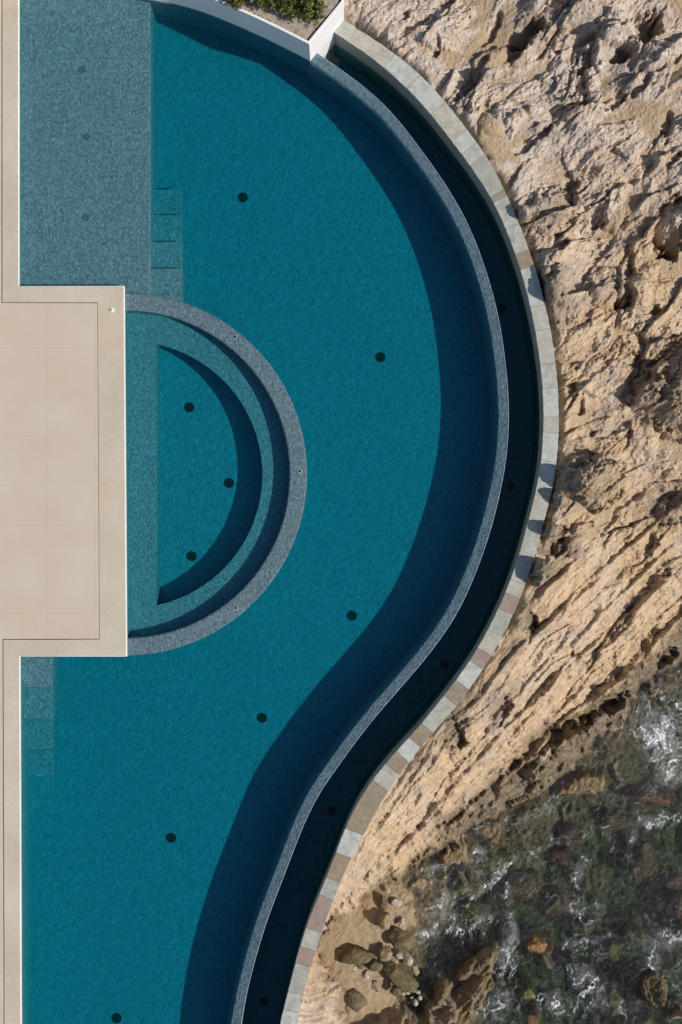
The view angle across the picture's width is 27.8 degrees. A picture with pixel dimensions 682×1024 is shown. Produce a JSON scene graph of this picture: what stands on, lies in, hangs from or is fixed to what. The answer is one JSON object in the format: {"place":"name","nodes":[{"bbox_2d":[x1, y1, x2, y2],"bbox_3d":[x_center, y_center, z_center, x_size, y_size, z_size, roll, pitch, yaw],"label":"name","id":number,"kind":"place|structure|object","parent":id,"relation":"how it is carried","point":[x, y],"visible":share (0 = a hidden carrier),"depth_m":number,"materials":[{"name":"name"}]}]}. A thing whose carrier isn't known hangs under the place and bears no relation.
{"place":"outdoors","nodes":[
{"label":"outdoors","id":0,"kind":"place"},
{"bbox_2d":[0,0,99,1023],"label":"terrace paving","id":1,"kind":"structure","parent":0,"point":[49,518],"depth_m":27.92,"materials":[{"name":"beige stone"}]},
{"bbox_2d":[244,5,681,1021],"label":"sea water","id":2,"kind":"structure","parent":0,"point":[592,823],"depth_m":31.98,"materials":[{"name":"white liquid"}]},
{"bbox_2d":[436,868,447,880],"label":"boulder","id":3,"kind":"object","parent":2,"relation":"in","point":[442,875],"visible":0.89,"depth_m":32.15,"materials":[{"name":"green stone"}]},
{"bbox_2d":[448,915,453,921],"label":"boulder","id":4,"kind":"object","parent":2,"relation":"in","point":[451,919],"visible":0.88,"depth_m":32.20,"materials":[{"name":"grey stone"}]},
{"bbox_2d":[448,877,464,897],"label":"boulder","id":5,"kind":"object","parent":2,"relation":"in","point":[456,888],"visible":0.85,"depth_m":32.12,"materials":[{"name":"grey stone"}]},
{"bbox_2d":[455,904,463,914],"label":"boulder","id":6,"kind":"object","parent":2,"relation":"in","point":[459,909],"visible":0.98,"depth_m":32.24,"materials":[{"name":"grey stone"}]},
{"bbox_2d":[465,871,472,883],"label":"boulder","id":7,"kind":"object","parent":2,"relation":"in","point":[469,875],"visible":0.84,"depth_m":32.10,"materials":[{"name":"grey stone"}]},
{"bbox_2d":[461,899,477,914],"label":"boulder","id":8,"kind":"object","parent":2,"relation":"in","point":[470,908],"visible":0.95,"depth_m":32.14,"materials":[{"name":"stone"}]},
{"bbox_2d":[486,895,497,912],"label":"boulder","id":9,"kind":"object","parent":2,"relation":"in","point":[491,904],"visible":1,"depth_m":32.24,"materials":[{"name":"grey stone"}]},
{"bbox_2d":[555,822,584,845],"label":"boulder","id":10,"kind":"object","parent":2,"relation":"in","point":[569,833],"visible":0.98,"depth_m":32.22,"materials":[{"name":"stone"}]},
{"bbox_2d":[633,1009,654,1023],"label":"boulder","id":11,"kind":"object","parent":2,"relation":"in","point":[644,1016],"visible":1,"depth_m":32.23,"materials":[{"name":"grey stone"}]},
{"bbox_2d":[296,0,681,1023],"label":"cliff","id":12,"kind":"structure","parent":0,"point":[568,112],"depth_m":29.05,"materials":[{"name":"beige stone"}]},
{"bbox_2d":[155,0,343,61],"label":"planter","id":13,"kind":"object","parent":12,"relation":"on","point":[300,34],"visible":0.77,"depth_m":27.28,"materials":[{"name":"white paint"}]},
{"bbox_2d":[220,0,248,12],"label":"shrub","id":14,"kind":"object","parent":13,"relation":"in","point":[237,4],"visible":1,"depth_m":26.89,"materials":[{"name":"green plant"}]},
{"bbox_2d":[250,0,276,10],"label":"shrub","id":15,"kind":"object","parent":13,"relation":"in","point":[263,4],"visible":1,"depth_m":26.84,"materials":[{"name":"green plant"}]},
{"bbox_2d":[272,0,301,22],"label":"shrub","id":16,"kind":"object","parent":13,"relation":"in","point":[288,6],"visible":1,"depth_m":26.79,"materials":[{"name":"green plant"}]},
{"bbox_2d":[294,0,327,27],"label":"shrub","id":17,"kind":"object","parent":13,"relation":"in","point":[308,8],"visible":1,"depth_m":26.79,"materials":[{"name":"green plant"}]},
{"bbox_2d":[2,0,508,1023],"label":"swimming pool","id":18,"kind":"structure","parent":12,"relation":"on","point":[266,250],"depth_m":29.15,"materials":[{"name":"liquid"}]},
{"bbox_2d":[332,915,347,923],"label":"boulder","id":19,"kind":"object","parent":12,"relation":"on","point":[339,919],"visible":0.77,"depth_m":31.54,"materials":[{"name":"beige stone"}]},
{"bbox_2d":[345,1005,353,1013],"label":"pebble","id":20,"kind":"object","parent":12,"relation":"on","point":[349,1010],"visible":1,"depth_m":31.55,"materials":[{"name":"beige stone"}]},
{"bbox_2d":[334,943,374,964],"bbox_3d":[0.274,10.131,31.558,1.047,0.486,0.434,0,90,0],"label":"boulder","id":21,"kind":"object","parent":12,"relation":"on","point":[350,953],"visible":1,"depth_m":31.40,"materials":[{"name":"brown stone"}]},
{"bbox_2d":[347,988,366,1011],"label":"boulder","id":22,"kind":"object","parent":12,"relation":"on","point":[356,1000],"visible":1,"depth_m":31.45,"materials":[{"name":"brown stone"}]},
{"bbox_2d":[364,970,369,979],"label":"pebble","id":23,"kind":"object","parent":12,"relation":"on","point":[366,975],"visible":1,"depth_m":31.59,"materials":[{"name":"beige stone"}]},
{"bbox_2d":[368,960,382,970],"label":"boulder","id":24,"kind":"object","parent":12,"relation":"on","point":[375,965],"visible":1,"depth_m":31.54,"materials":[{"name":"beige stone"}]},
{"bbox_2d":[372,981,380,991],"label":"pebble","id":25,"kind":"object","parent":12,"relation":"on","point":[376,986],"visible":1,"depth_m":31.62,"materials":[{"name":"beige stone"}]},
{"bbox_2d":[378,895,386,909],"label":"boulder","id":26,"kind":"object","parent":12,"relation":"on","point":[382,901],"visible":1,"depth_m":31.56,"materials":[{"name":"beige stone"}]},
{"bbox_2d":[379,912,390,929],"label":"boulder","id":27,"kind":"object","parent":12,"relation":"on","point":[384,920],"visible":1,"depth_m":31.35,"materials":[{"name":"beige stone"}]},
{"bbox_2d":[379,946,392,961],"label":"boulder","id":28,"kind":"object","parent":12,"relation":"on","point":[386,953],"visible":1,"depth_m":31.51,"materials":[{"name":"beige stone"}]},
{"bbox_2d":[391,958,398,963],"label":"pebble","id":29,"kind":"object","parent":12,"relation":"on","point":[395,960],"visible":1,"depth_m":31.62,"materials":[{"name":"beige stone"}]},
{"bbox_2d":[389,985,401,995],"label":"boulder","id":30,"kind":"object","parent":12,"relation":"on","point":[395,990],"visible":1,"depth_m":31.55,"materials":[{"name":"brown stone"}]},
{"bbox_2d":[391,898,402,906],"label":"boulder","id":31,"kind":"object","parent":12,"relation":"on","point":[395,902],"visible":1,"depth_m":31.61,"materials":[{"name":"beige stone"}]},
{"bbox_2d":[396,952,402,958],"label":"pebble","id":32,"kind":"object","parent":12,"relation":"on","point":[399,955],"visible":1,"depth_m":31.60,"materials":[{"name":"beige stone"}]},
{"bbox_2d":[383,961,418,992],"bbox_3d":[1.363,10.689,31.606,0.993,0.373,0.395,43,90,0],"label":"boulder","id":33,"kind":"object","parent":12,"relation":"on","point":[402,978],"visible":1,"depth_m":31.48,"materials":[{"name":"beige stone"}]},
{"bbox_2d":[399,917,403,926],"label":"pebble","id":34,"kind":"object","parent":12,"relation":"on","point":[401,922],"visible":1,"depth_m":31.60,"materials":[{"name":"beige stone"}]},
{"bbox_2d":[389,928,416,950],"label":"boulder","id":35,"kind":"object","parent":12,"relation":"on","point":[400,939],"visible":1,"depth_m":31.51,"materials":[{"name":"brown stone"}]},
{"bbox_2d":[406,956,412,965],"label":"pebble","id":36,"kind":"object","parent":12,"relation":"on","point":[409,960],"visible":1,"depth_m":31.60,"materials":[{"name":"beige stone"}]},
{"bbox_2d":[411,965,419,974],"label":"pebble","id":37,"kind":"object","parent":12,"relation":"on","point":[415,969],"visible":1,"depth_m":31.59,"materials":[{"name":"beige stone"}]},
{"bbox_2d":[279,11,558,1023],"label":"retaining wall","id":38,"kind":"structure","parent":12,"relation":"on","point":[413,93],"depth_m":28.00,"materials":[{"name":"grey stone"}]},
{"bbox_2d":[243,57,533,1023],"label":"overflow channel","id":39,"kind":"object","parent":38,"relation":"in","point":[315,843],"visible":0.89,"depth_m":29.55,"materials":[{"name":"liquid"}]},
{"bbox_2d":[423,870,431,878],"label":"boulder","id":40,"kind":"object","parent":12,"relation":"on","point":[426,874],"visible":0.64,"depth_m":32.04,"materials":[{"name":"grey stone"}]},
{"bbox_2d":[493,964,505,985],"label":"boulder","id":41,"kind":"object","parent":12,"relation":"on","point":[499,980],"visible":0.87,"depth_m":32.14,"materials":[{"name":"grey stone"}]},
{"bbox_2d":[507,972,517,992],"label":"boulder","id":42,"kind":"object","parent":12,"relation":"on","point":[512,980],"visible":0.98,"depth_m":32.19,"materials":[{"name":"grey stone"}]},
{"bbox_2d":[504,870,543,900],"bbox_3d":[4.323,8.802,32.462,1.002,0.813,0.672,-36,90,0],"label":"boulder","id":43,"kind":"object","parent":12,"relation":"on","point":[530,886],"visible":0.98,"depth_m":32.19,"materials":[{"name":"grey stone"}]},
{"bbox_2d":[514,975,535,1002],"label":"boulder","id":44,"kind":"object","parent":12,"relation":"on","point":[525,992],"visible":0.95,"depth_m":32.10,"materials":[{"name":"stone"}]},
{"bbox_2d":[520,1003,540,1023],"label":"boulder","id":45,"kind":"object","parent":12,"relation":"on","point":[531,1014],"visible":1,"depth_m":32.26,"materials":[{"name":"grey stone"}]},
{"bbox_2d":[519,927,547,953],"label":"boulder","id":46,"kind":"object","parent":12,"relation":"on","point":[534,940],"visible":1,"depth_m":32.05,"materials":[{"name":"brown stone"}]},
{"bbox_2d":[533,952,553,969],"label":"boulder","id":47,"kind":"object","parent":12,"relation":"on","point":[542,958],"visible":0.71,"depth_m":32.19,"materials":[{"name":"grey stone"}]},
{"bbox_2d":[542,937,553,955],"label":"boulder","id":48,"kind":"object","parent":12,"relation":"on","point":[549,949],"visible":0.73,"depth_m":32.09,"materials":[{"name":"brown stone"}]},
{"bbox_2d":[538,887,572,915],"bbox_3d":[5.052,9.199,32.442,0.798,0.784,0.717,0,90,0],"label":"boulder","id":49,"kind":"object","parent":12,"relation":"on","point":[555,901],"visible":0.99,"depth_m":32.24,"materials":[{"name":"grey stone"}]},
{"bbox_2d":[542,996,569,1017],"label":"boulder","id":50,"kind":"object","parent":12,"relation":"on","point":[548,1006],"visible":0.98,"depth_m":32.23,"materials":[{"name":"grey stone"}]},
{"bbox_2d":[547,845,570,865],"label":"boulder","id":51,"kind":"object","parent":12,"relation":"on","point":[557,855],"visible":0.99,"depth_m":32.21,"materials":[{"name":"brown stone"}]},
{"bbox_2d":[564,957,595,982],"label":"boulder","id":52,"kind":"object","parent":12,"relation":"on","point":[584,965],"visible":0.98,"depth_m":32.29,"materials":[{"name":"grey stone"}]},
{"bbox_2d":[569,912,594,934],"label":"boulder","id":53,"kind":"object","parent":12,"relation":"on","point":[578,927],"visible":0.99,"depth_m":32.20,"materials":[{"name":"grey stone"}]},
{"bbox_2d":[595,987,622,1016],"bbox_3d":[6.319,11.556,32.471,0.664,0.806,0.543,-28,90,0],"label":"boulder","id":54,"kind":"object","parent":12,"relation":"on","point":[611,998],"visible":1,"depth_m":32.24,"materials":[{"name":"grey stone"}]},
{"bbox_2d":[597,936,622,961],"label":"boulder","id":55,"kind":"object","parent":12,"relation":"on","point":[612,948],"visible":1,"depth_m":32.25,"materials":[{"name":"green stone"}]},
{"bbox_2d":[599,808,626,831],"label":"boulder","id":56,"kind":"object","parent":12,"relation":"on","point":[613,820],"visible":0.98,"depth_m":32.20,"materials":[{"name":"grey stone"}]},
{"bbox_2d":[623,923,641,942],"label":"boulder","id":57,"kind":"object","parent":12,"relation":"on","point":[632,932],"visible":1,"depth_m":32.30,"materials":[{"name":"grey stone"}]},
{"bbox_2d":[627,838,658,879],"bbox_3d":[7.093,8.186,32.488,0.728,0.784,0.947,0,90,0],"label":"boulder","id":58,"kind":"object","parent":12,"relation":"on","point":[642,861],"visible":0.99,"depth_m":32.22,"materials":[{"name":"grey stone"}]},
{"bbox_2d":[622,783,676,805],"bbox_3d":[7.257,6.647,32.429,1.323,0.950,0.443,7,90,0],"label":"boulder","id":59,"kind":"object","parent":12,"relation":"on","point":[660,795],"visible":1,"depth_m":32.12,"materials":[{"name":"brown stone"}]},
{"bbox_2d":[636,969,667,1006],"bbox_3d":[7.312,11.095,32.279,0.678,1.493,0.840,-42,90,0],"label":"boulder","id":60,"kind":"object","parent":12,"relation":"on","point":[652,986],"visible":1,"depth_m":31.80,"materials":[{"name":"brown stone"}]},
{"bbox_2d":[660,872,681,889],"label":"boulder","id":61,"kind":"object","parent":12,"relation":"on","point":[672,881],"visible":1,"depth_m":32.22,"materials":[{"name":"brown stone"}]},
{"bbox_2d":[664,996,681,1018],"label":"boulder","id":62,"kind":"object","parent":12,"relation":"on","point":[673,1007],"visible":0.99,"depth_m":32.12,"materials":[{"name":"grey stone"}]},
{"bbox_2d":[665,891,681,936],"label":"boulder","id":63,"kind":"object","parent":12,"relation":"on","point":[673,909],"visible":0.99,"depth_m":32.14,"materials":[{"name":"grey stone"}]}
]}

